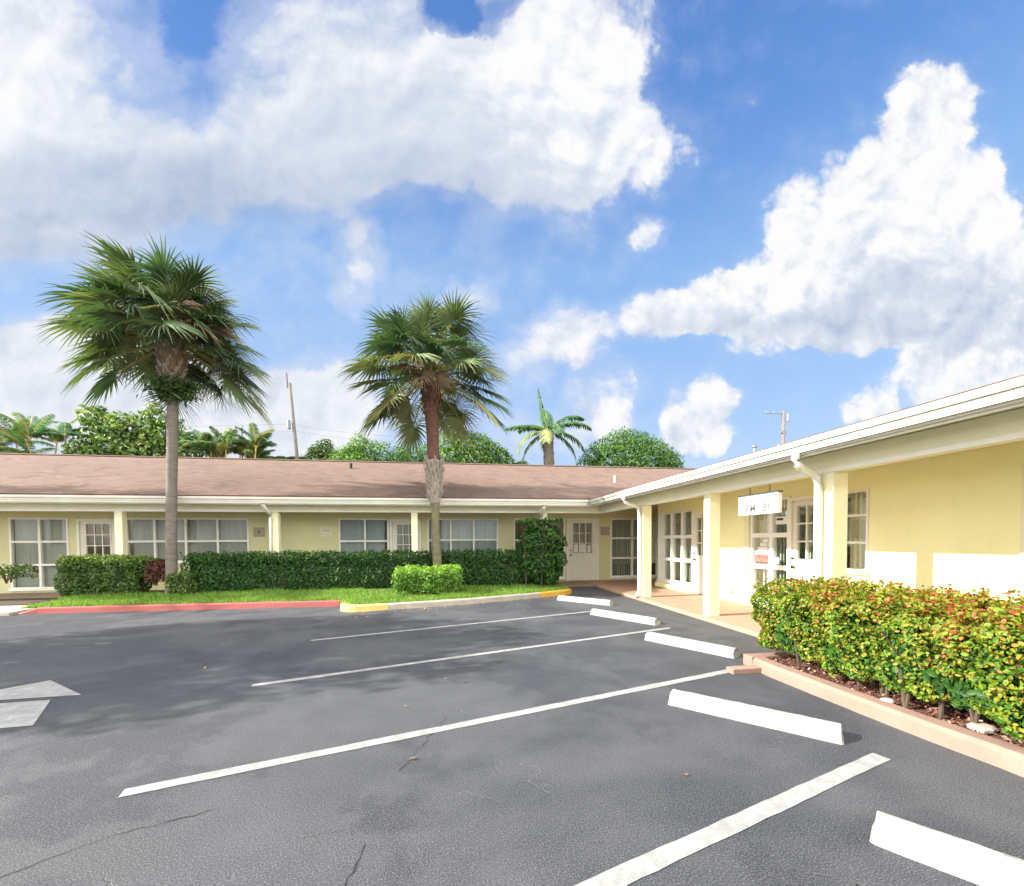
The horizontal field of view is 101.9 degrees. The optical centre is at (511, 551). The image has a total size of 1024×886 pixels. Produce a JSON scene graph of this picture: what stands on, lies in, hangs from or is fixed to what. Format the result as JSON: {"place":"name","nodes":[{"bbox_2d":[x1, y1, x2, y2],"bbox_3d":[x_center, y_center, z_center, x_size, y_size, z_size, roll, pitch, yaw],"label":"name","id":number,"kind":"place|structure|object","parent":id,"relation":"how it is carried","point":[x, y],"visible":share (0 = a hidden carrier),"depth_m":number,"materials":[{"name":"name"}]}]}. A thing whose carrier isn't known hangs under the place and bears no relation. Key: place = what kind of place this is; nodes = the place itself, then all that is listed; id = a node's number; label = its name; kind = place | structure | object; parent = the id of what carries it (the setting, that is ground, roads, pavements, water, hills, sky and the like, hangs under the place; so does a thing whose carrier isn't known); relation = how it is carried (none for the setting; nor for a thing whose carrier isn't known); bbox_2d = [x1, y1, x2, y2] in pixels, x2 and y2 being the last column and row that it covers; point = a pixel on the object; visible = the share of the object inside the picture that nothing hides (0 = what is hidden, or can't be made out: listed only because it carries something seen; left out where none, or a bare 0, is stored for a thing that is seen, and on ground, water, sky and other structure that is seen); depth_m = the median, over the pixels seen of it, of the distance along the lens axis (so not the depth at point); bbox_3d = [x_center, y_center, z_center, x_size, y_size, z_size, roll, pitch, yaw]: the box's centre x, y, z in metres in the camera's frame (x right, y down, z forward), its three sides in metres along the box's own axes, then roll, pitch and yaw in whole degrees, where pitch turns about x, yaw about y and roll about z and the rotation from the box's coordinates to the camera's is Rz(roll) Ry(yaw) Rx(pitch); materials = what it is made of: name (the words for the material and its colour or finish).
{"place":"outdoors","nodes":[
{"label":"outdoors","id":0,"kind":"place"},
{"bbox_2d":[0,605,35,615],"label":"sidewalk","id":1,"kind":"structure","parent":0,"point":[9,610],"depth_m":9.03,"materials":[{"name":"concrete"}]},
{"bbox_2d":[0,597,65,605],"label":"planting soil","id":2,"kind":"structure","parent":0,"point":[17,601],"depth_m":10.37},
{"bbox_2d":[0,563,38,583],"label":"shrub","id":3,"kind":"object","parent":2,"relation":"on","point":[15,572],"visible":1,"depth_m":10.21,"materials":[{"name":"green plant"}]},
{"bbox_2d":[20,582,568,608],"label":"lawn","id":4,"kind":"structure","parent":0,"point":[160,591],"depth_m":10.40,"materials":[{"name":"plant"}]},
{"bbox_2d":[53,554,153,597],"bbox_3d":[-10.393,0.637,10.594,1.890,1.174,0.938,-1,2,-9],"label":"hedge","id":5,"kind":"object","parent":4,"relation":"on","point":[87,574],"visible":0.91,"depth_m":10.36,"materials":[{"name":"green plant"}]},
{"bbox_2d":[134,557,163,580],"bbox_3d":[-9.390,0.453,10.796,0.605,0.601,0.583,-1,2,-9],"label":"shrub","id":6,"kind":"object","parent":4,"relation":"on","point":[143,565],"visible":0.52,"depth_m":10.61,"materials":[{"name":"green plant"}]},
{"bbox_2d":[34,228,273,594],"bbox_3d":[-8.476,-3.096,10.469,4.787,8.545,4.794,-1,2,-9],"label":"sabal palm","id":7,"kind":"object","parent":4,"relation":"on","point":[122,309],"visible":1,"depth_m":9.95,"materials":[{"name":"green plant"}]},
{"bbox_2d":[143,559,164,585],"bbox_3d":[-9.035,0.534,10.693,0.620,0.680,0.556,-1,2,-9],"label":"shrub","id":8,"kind":"object","parent":4,"relation":"on","point":[153,578],"visible":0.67,"depth_m":10.51,"materials":[{"name":"brown plant"}]},
{"bbox_2d":[164,572,197,594],"bbox_3d":[-8.337,0.863,10.485,0.657,0.686,0.472,-1,2,-9],"label":"shrub","id":9,"kind":"object","parent":4,"relation":"on","point":[187,576],"visible":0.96,"depth_m":10.39,"materials":[{"name":"green plant"}]},
{"bbox_2d":[179,548,554,592],"bbox_3d":[-3.636,0.528,11.710,10.092,1.230,0.855,-1,2,-9],"label":"hedge","id":10,"kind":"object","parent":4,"relation":"on","point":[297,570],"visible":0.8,"depth_m":11.30,"materials":[{"name":"green plant"}]},
{"bbox_2d":[337,290,513,567],"bbox_3d":[-2.226,-2.871,11.496,4.865,7.972,4.950,-1,2,-9],"label":"sabal palm","id":11,"kind":"object","parent":4,"relation":"on","point":[397,339],"visible":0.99,"depth_m":10.99,"materials":[{"name":"green plant"}]},
{"bbox_2d":[390,564,463,594],"bbox_3d":[-2.132,0.748,10.622,1.810,0.851,1.194,-1,2,-9],"label":"shrub","id":12,"kind":"object","parent":4,"relation":"on","point":[413,579],"visible":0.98,"depth_m":10.29,"materials":[{"name":"green plant"}]},
{"bbox_2d":[516,517,567,586],"bbox_3d":[0.861,0.055,12.201,1.491,2.094,1.329,-1,2,-9],"label":"shrub","id":13,"kind":"object","parent":4,"relation":"on","point":[543,548],"visible":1,"depth_m":11.85,"materials":[{"name":"green plant"}]},
{"bbox_2d":[0,581,593,598],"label":"walkway","id":14,"kind":"structure","parent":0,"point":[56,594],"depth_m":11.63,"materials":[{"name":"beige concrete"}]},
{"bbox_2d":[0,586,1023,885],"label":"parking lot","id":15,"kind":"structure","parent":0,"point":[574,794],"depth_m":2.82,"materials":[{"name":"grey asphalt"}]},
{"bbox_2d":[0,680,80,727],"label":"road arrow","id":16,"kind":"object","parent":15,"relation":"on","point":[19,714],"visible":1,"depth_m":3.90,"materials":[{"name":"paint"}]},
{"bbox_2d":[18,600,340,614],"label":"kerb","id":17,"kind":"structure","parent":15,"relation":"on","point":[176,606],"depth_m":9.18,"materials":[{"name":"red paint"}]},
{"bbox_2d":[1,718,445,885],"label":"dark asphalt crack","id":18,"kind":"object","parent":15,"relation":"on","point":[213,809],"visible":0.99,"depth_m":2.06,"materials":[{"name":"black asphalt"}]},
{"bbox_2d":[340,602,387,611],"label":"kerb","id":19,"kind":"structure","parent":15,"relation":"on","point":[344,607],"depth_m":8.90,"materials":[{"name":"yellow paint"}]},
{"bbox_2d":[118,670,728,797],"bbox_3d":[0.309,1.396,3.715,5.831,0.001,0.100,-1,2,-25],"label":"parking line","id":20,"kind":"object","parent":15,"relation":"on","point":[202,776],"visible":0.91,"depth_m":3.10,"materials":[{"name":"paint"}]},
{"bbox_2d":[204,598,687,774],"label":"fallen leaves","id":21,"kind":"object","parent":15,"relation":"on","point":[462,681],"visible":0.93,"depth_m":8.88,"materials":[{"name":"brown plant"}]},
{"bbox_2d":[311,611,590,640],"bbox_3d":[-0.584,1.299,7.545,5.531,0.001,0.090,-1,2,-27],"label":"parking line","id":22,"kind":"object","parent":15,"relation":"on","point":[444,626],"visible":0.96,"depth_m":7.24,"materials":[{"name":"paint"}]},
{"bbox_2d":[252,627,669,686],"bbox_3d":[-0.021,1.346,5.680,6.018,0.001,0.090,-1,2,-27],"label":"parking line","id":23,"kind":"object","parent":15,"relation":"on","point":[316,676],"visible":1,"depth_m":5.19,"materials":[{"name":"paint"}]},
{"bbox_2d":[387,592,540,609],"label":"kerb","id":24,"kind":"structure","parent":15,"relation":"on","point":[438,603],"depth_m":9.71,"materials":[{"name":"concrete"}]},
{"bbox_2d":[540,589,571,597],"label":"kerb","id":25,"kind":"structure","parent":15,"relation":"on","point":[556,593],"depth_m":11.12,"materials":[{"name":"yellow paint"}]},
{"bbox_2d":[557,595,612,605],"bbox_3d":[1.727,1.166,9.965,1.460,0.117,0.187,1,2,40],"label":"wheel stop","id":26,"kind":"object","parent":15,"relation":"on","point":[586,600],"visible":1,"depth_m":9.85,"materials":[{"name":"paint"}]},
{"bbox_2d":[590,608,659,624],"bbox_3d":[2.096,1.220,7.847,0.188,0.117,1.455,-2,2,-40],"label":"wheel stop","id":27,"kind":"object","parent":15,"relation":"on","point":[628,617],"visible":1,"depth_m":7.71,"materials":[{"name":"paint"}]},
{"bbox_2d":[301,780,1021,885],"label":"pale asphalt crack","id":28,"kind":"object","parent":15,"relation":"on","point":[768,872],"visible":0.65,"depth_m":2.11,"materials":[{"name":"grey asphalt"}]},
{"bbox_2d":[644,632,739,658],"bbox_3d":[2.446,1.274,5.757,0.188,0.117,1.295,-2,2,-39],"label":"wheel stop","id":29,"kind":"object","parent":15,"relation":"on","point":[711,648],"visible":1,"depth_m":5.62,"materials":[{"name":"paint"}]},
{"bbox_2d":[574,753,890,885],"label":"parking line","id":30,"kind":"object","parent":15,"relation":"on","point":[639,867],"visible":1,"depth_m":2.15,"materials":[{"name":"paint"}]},
{"bbox_2d":[668,689,843,744],"bbox_3d":[1.962,1.338,3.461,1.259,0.116,0.189,1,2,38],"label":"wheel stop","id":31,"kind":"object","parent":15,"relation":"on","point":[816,728],"visible":1,"depth_m":3.35,"materials":[{"name":"paint"}]},
{"bbox_2d":[726,652,1023,776],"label":"planter kerb","id":32,"kind":"structure","parent":15,"relation":"on","point":[999,753],"depth_m":3.31,"materials":[{"name":"pink paint"}]},
{"bbox_2d":[870,810,1023,885],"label":"wheel stop","id":33,"kind":"object","parent":15,"relation":"on","point":[975,863],"visible":1,"depth_m":1.88,"materials":[{"name":"paint"}]},
{"bbox_2d":[0,0,1023,516],"label":"sky","id":34,"kind":"structure","parent":0,"point":[682,223],"materials":[{"name":"blue"}]},
{"bbox_2d":[585,579,782,638],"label":"patio","id":35,"kind":"structure","parent":0,"point":[736,616],"depth_m":9.11,"materials":[{"name":"paint"}]},
{"bbox_2d":[770,655,1023,747],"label":"mulch bed","id":36,"kind":"object","parent":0,"point":[947,710],"depth_m":3.56,"materials":[{"name":"brown wood"}]},
{"bbox_2d":[749,575,1023,740],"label":"hedge","id":37,"kind":"object","parent":36,"relation":"on","point":[965,651],"visible":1,"depth_m":3.40,"materials":[{"name":"green plant"}]},
{"bbox_2d":[880,698,894,703],"bbox_3d":[3.172,1.265,3.512,0.111,0.036,0.093,-1,2,-9],"label":"stone","id":38,"kind":"object","parent":36,"relation":"on","point":[890,700],"visible":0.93,"depth_m":3.50,"materials":[{"name":"stone"}]},
{"bbox_2d":[966,722,997,733],"bbox_3d":[3.409,1.276,3.017,0.157,0.036,0.138,-1,2,-9],"label":"stone","id":39,"kind":"object","parent":36,"relation":"on","point":[983,728],"visible":0.99,"depth_m":2.99,"materials":[{"name":"stone"}]},
{"label":"ground","id":40,"kind":"structure","parent":0,"visible":0},
{"bbox_2d":[0,412,77,453],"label":"areca palm","id":41,"kind":"object","parent":40,"relation":"on","point":[20,432],"visible":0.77,"depth_m":25.12,"materials":[{"name":"green plant"}]},
{"bbox_2d":[29,422,88,450],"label":"thin palm","id":42,"kind":"object","parent":40,"relation":"on","point":[64,430],"visible":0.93,"depth_m":25.83,"materials":[{"name":"green plant"}]},
{"bbox_2d":[60,401,203,456],"bbox_3d":[-23.973,-4.276,26.549,7.930,10.644,2.852,-1,2,-9],"label":"broadleaf tree","id":43,"kind":"object","parent":40,"relation":"on","point":[135,439],"visible":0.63,"depth_m":25.95,"materials":[{"name":"green leaf"},{"name":"wood"}]},
{"bbox_2d":[178,423,277,458],"bbox_3d":[-18.329,-3.652,27.093,5.491,9.098,3.787,-1,2,-28],"label":"areca palm","id":44,"kind":"object","parent":40,"relation":"on","point":[255,445],"visible":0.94,"depth_m":26.74,"materials":[{"name":"green plant"}]},
{"bbox_2d":[273,456,305,458],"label":"thin palm","id":45,"kind":"object","parent":40,"relation":"on","point":[284,457],"visible":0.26,"depth_m":28.79,"materials":[{"name":"green plant"}]},
{"bbox_2d":[286,373,298,458],"bbox_3d":[-14.463,-5.528,27.945,1.128,12.761,0.402,-1,2,-20],"label":"utility pole","id":46,"kind":"object","parent":40,"relation":"on","point":[289,384],"visible":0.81,"depth_m":27.78,"materials":[{"name":"grey wood"}]},
{"bbox_2d":[81,424,484,441],"bbox_3d":[-26.852,-7.830,26.001,51.051,1.210,0.010,-1,2,-9],"label":"power line","id":47,"kind":"object","parent":46,"relation":"attached to","point":[239,425],"visible":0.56,"depth_m":27.62,"materials":[{"name":"metal"}]},
{"bbox_2d":[301,438,350,459],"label":"broadleaf tree","id":48,"kind":"object","parent":40,"relation":"on","point":[321,449],"visible":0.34,"depth_m":28.54,"materials":[{"name":"green plant"}]},
{"bbox_2d":[326,431,410,461],"bbox_3d":[-9.844,-3.610,28.703,5.718,9.023,3.563,-1,2,-9],"label":"broadleaf tree","id":49,"kind":"object","parent":40,"relation":"on","point":[357,451],"visible":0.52,"depth_m":28.05,"materials":[{"name":"green plant"}]},
{"bbox_2d":[388,440,451,462],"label":"broadleaf tree","id":50,"kind":"object","parent":40,"relation":"on","point":[419,459],"visible":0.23,"depth_m":29.22,"materials":[{"name":"green plant"}]},
{"bbox_2d":[439,423,515,463],"bbox_3d":[-2.575,-4.421,29.853,5.937,10.494,2.526,-1,2,-9],"label":"broadleaf tree","id":51,"kind":"object","parent":40,"relation":"on","point":[486,455],"visible":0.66,"depth_m":29.25,"materials":[{"name":"green plant"}]},
{"bbox_2d":[0,374,1023,615],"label":"office building","id":52,"kind":"structure","parent":40,"relation":"on","point":[931,493],"depth_m":11.04,"materials":[{"name":"paint"}]},
{"bbox_2d":[8,518,68,590],"bbox_3d":[-13.644,0.083,12.073,1.530,2.100,0.252,-1,2,-9],"label":"window","id":53,"kind":"structure","parent":52,"relation":"in","point":[39,542],"depth_m":12.09,"materials":[{"name":"white glass"}]},
{"bbox_2d":[80,521,114,558],"bbox_3d":[-12.186,0.141,12.237,0.892,2.056,0.105,-1,2,-9],"label":"door","id":54,"kind":"structure","parent":52,"relation":"in","point":[84,534],"depth_m":12.22,"materials":[{"name":"paint"}]},
{"bbox_2d":[127,518,248,563],"bbox_3d":[-9.797,-0.317,12.661,3.420,1.380,0.254,-1,2,-9],"label":"window","id":55,"kind":"structure","parent":52,"relation":"in","point":[200,535],"depth_m":12.71,"materials":[{"name":"white glass"}]},
{"bbox_2d":[253,527,264,536],"bbox_3d":[-7.840,-0.595,12.877,0.320,0.290,0.023,-1,2,-9],"label":"wall plaque","id":56,"kind":"object","parent":52,"relation":"attached to","point":[258,531],"depth_m":12.87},
{"bbox_2d":[321,527,331,536],"bbox_3d":[-5.893,-0.615,13.178,0.320,0.290,0.024,-1,2,-9],"label":"wall plaque","id":57,"kind":"object","parent":52,"relation":"attached to","point":[326,531],"depth_m":13.17,"materials":[{"name":"paint"}]},
{"bbox_2d":[338,518,388,556],"bbox_3d":[-4.768,-0.368,13.442,1.600,1.380,0.257,-1,2,-9],"label":"window","id":58,"kind":"structure","parent":52,"relation":"in","point":[355,534],"depth_m":13.48,"materials":[{"name":"white glass"}]},
{"bbox_2d":[392,521,418,556],"bbox_3d":[-3.475,0.051,13.616,0.852,2.056,0.163,-1,2,-9],"label":"door","id":59,"kind":"structure","parent":52,"relation":"in","point":[401,530],"depth_m":13.60,"materials":[{"name":"paint"}]},
{"bbox_2d":[427,519,497,555],"bbox_3d":[-1.636,-0.400,13.928,2.400,1.380,0.259,-1,2,-9],"label":"window","id":60,"kind":"structure","parent":52,"relation":"in","point":[469,533],"depth_m":14.01,"materials":[{"name":"white glass"}]},
{"bbox_2d":[513,518,565,579],"bbox_3d":[0.936,-0.072,14.331,1.860,2.110,0.250,-1,2,-9],"label":"window","id":61,"kind":"structure","parent":52,"relation":"in","point":[558,525],"depth_m":14.37,"materials":[{"name":"white glass"}]},
{"bbox_2d":[574,544,577,551],"bbox_3d":[2.232,-0.099,14.494,0.150,0.280,0.004,-1,2,-9],"label":"window notice","id":62,"kind":"object","parent":52,"relation":"attached to","point":[575,547],"depth_m":14.49,"materials":[{"name":"paper"}]},
{"bbox_2d":[580,544,584,551],"bbox_3d":[2.459,-0.106,14.529,0.210,0.290,0.004,-1,2,-9],"label":"window notice","id":63,"kind":"object","parent":52,"relation":"attached to","point":[582,547],"depth_m":14.53,"materials":[{"name":"paper"}]},
{"bbox_2d":[569,520,596,580],"bbox_3d":[2.469,-0.035,14.534,1.022,2.106,0.161,-1,2,-9],"label":"door","id":64,"kind":"structure","parent":52,"relation":"in","point":[582,565],"depth_m":14.53,"materials":[{"name":"paint"}]},
{"bbox_2d":[601,527,609,534],"bbox_3d":[3.272,-0.708,14.598,0.320,0.290,0.023,-1,2,-9],"label":"wall plaque","id":65,"kind":"object","parent":52,"relation":"attached to","point":[605,530],"depth_m":14.59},
{"bbox_2d":[610,518,657,578],"bbox_3d":[4.346,-0.112,14.859,1.840,2.120,0.250,-1,2,-9],"label":"window","id":66,"kind":"structure","parent":52,"relation":"in","point":[615,555],"depth_m":14.87,"materials":[{"name":"white glass"}]},
{"bbox_2d":[656,509,692,587],"bbox_3d":[4.720,-0.100,11.901,0.254,2.070,1.870,-1,2,-9],"label":"window","id":67,"kind":"structure","parent":52,"relation":"in","point":[662,536],"depth_m":12.00,"materials":[{"name":"white wood"}]},
{"bbox_2d":[693,514,703,594],"bbox_3d":[4.866,0.082,10.546,0.105,2.056,0.832,-1,2,-9],"label":"door","id":68,"kind":"structure","parent":52,"relation":"in","point":[698,559],"depth_m":10.79,"materials":[{"name":"paint"}]},
{"bbox_2d":[738,484,782,515],"bbox_3d":[3.895,-0.806,6.551,0.084,0.445,0.860,-1,2,-9],"label":"hanging sign","id":69,"kind":"object","parent":52,"relation":"hanging from","point":[769,502],"visible":1,"depth_m":6.46,"materials":[{"name":"metal"}]},
{"bbox_2d":[756,555,767,561],"bbox_3d":[5.190,0.149,8.629,0.004,0.140,0.350,-1,2,-9],"label":"window notice","id":70,"kind":"object","parent":52,"relation":"attached to","point":[761,558],"depth_m":8.61,"materials":[{"name":"paper"}]},
{"bbox_2d":[756,551,768,554],"bbox_3d":[5.189,0.029,8.626,0.004,0.080,0.350,-1,2,-9],"label":"window notice","id":71,"kind":"object","parent":52,"relation":"attached to","point":[762,552],"depth_m":8.61,"materials":[{"name":"paper"}]},
{"bbox_2d":[758,547,767,549],"bbox_3d":[5.192,-0.061,8.604,0.004,0.060,0.270,-1,2,-9],"label":"window notice","id":72,"kind":"object","parent":52,"relation":"attached to","point":[762,548],"depth_m":8.60,"materials":[{"name":"paper"}]},
{"bbox_2d":[747,496,790,602],"bbox_3d":[5.259,0.005,8.398,0.244,2.140,1.080,-1,2,-9],"label":"window","id":73,"kind":"structure","parent":52,"relation":"in","point":[771,534],"depth_m":8.36,"materials":[{"name":"white wood"}]},
{"bbox_2d":[774,557,778,563],"bbox_3d":[5.251,0.184,8.240,0.004,0.130,0.120,-1,2,-9],"label":"window notice","id":74,"kind":"object","parent":52,"relation":"attached to","point":[776,560],"depth_m":8.24,"materials":[{"name":"paper"}]},
{"bbox_2d":[776,516,786,524],"bbox_3d":[5.265,-0.602,8.085,0.007,0.150,0.350,-1,2,-9],"label":"window notice","id":75,"kind":"object","parent":52,"relation":"attached to","point":[781,520],"depth_m":8.11,"materials":[{"name":"paper"}]},
{"bbox_2d":[790,499,813,582],"bbox_3d":[5.375,0.131,7.443,0.159,2.116,0.802,-1,2,-9],"label":"door","id":76,"kind":"structure","parent":52,"relation":"in","point":[803,568],"depth_m":7.63,"materials":[{"name":"paint"}]},
{"bbox_2d":[851,519,865,537],"bbox_3d":[5.561,-0.360,6.619,0.015,0.300,0.330,-1,2,-9],"label":"window unit","id":77,"kind":"structure","parent":52,"relation":"attached to","point":[858,528],"depth_m":6.65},
{"bbox_2d":[847,489,869,574],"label":"window","id":78,"kind":"structure","parent":52,"relation":"in","point":[859,571],"depth_m":6.55,"materials":[{"name":"white wood"}]},
{"bbox_2d":[510,460,530,464],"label":"broadleaf tree","id":79,"kind":"object","parent":40,"relation":"on","point":[522,462],"visible":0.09,"depth_m":30.43,"materials":[{"name":"green plant"}]},
{"bbox_2d":[503,388,591,464],"bbox_3d":[2.754,-5.609,30.596,5.581,12.553,4.495,1,2,31],"label":"coconut palm","id":80,"kind":"object","parent":40,"relation":"on","point":[547,438],"visible":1,"depth_m":30.35,"materials":[{"name":"green plant"}]},
{"bbox_2d":[576,425,685,467],"bbox_3d":[9.181,-4.296,30.865,8.608,10.053,3.725,-1,2,-9],"label":"mango tree","id":81,"kind":"object","parent":40,"relation":"on","point":[644,455],"visible":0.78,"depth_m":30.43,"materials":[{"name":"green plant"}]},
{"bbox_2d":[766,410,789,515],"bbox_3d":[21.275,-5.425,33.589,2.013,11.800,0.459,0,2,-1],"label":"utility pole","id":82,"kind":"object","parent":40,"relation":"on","point":[782,431],"visible":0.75,"depth_m":33.40,"materials":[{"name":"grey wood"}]}
]}

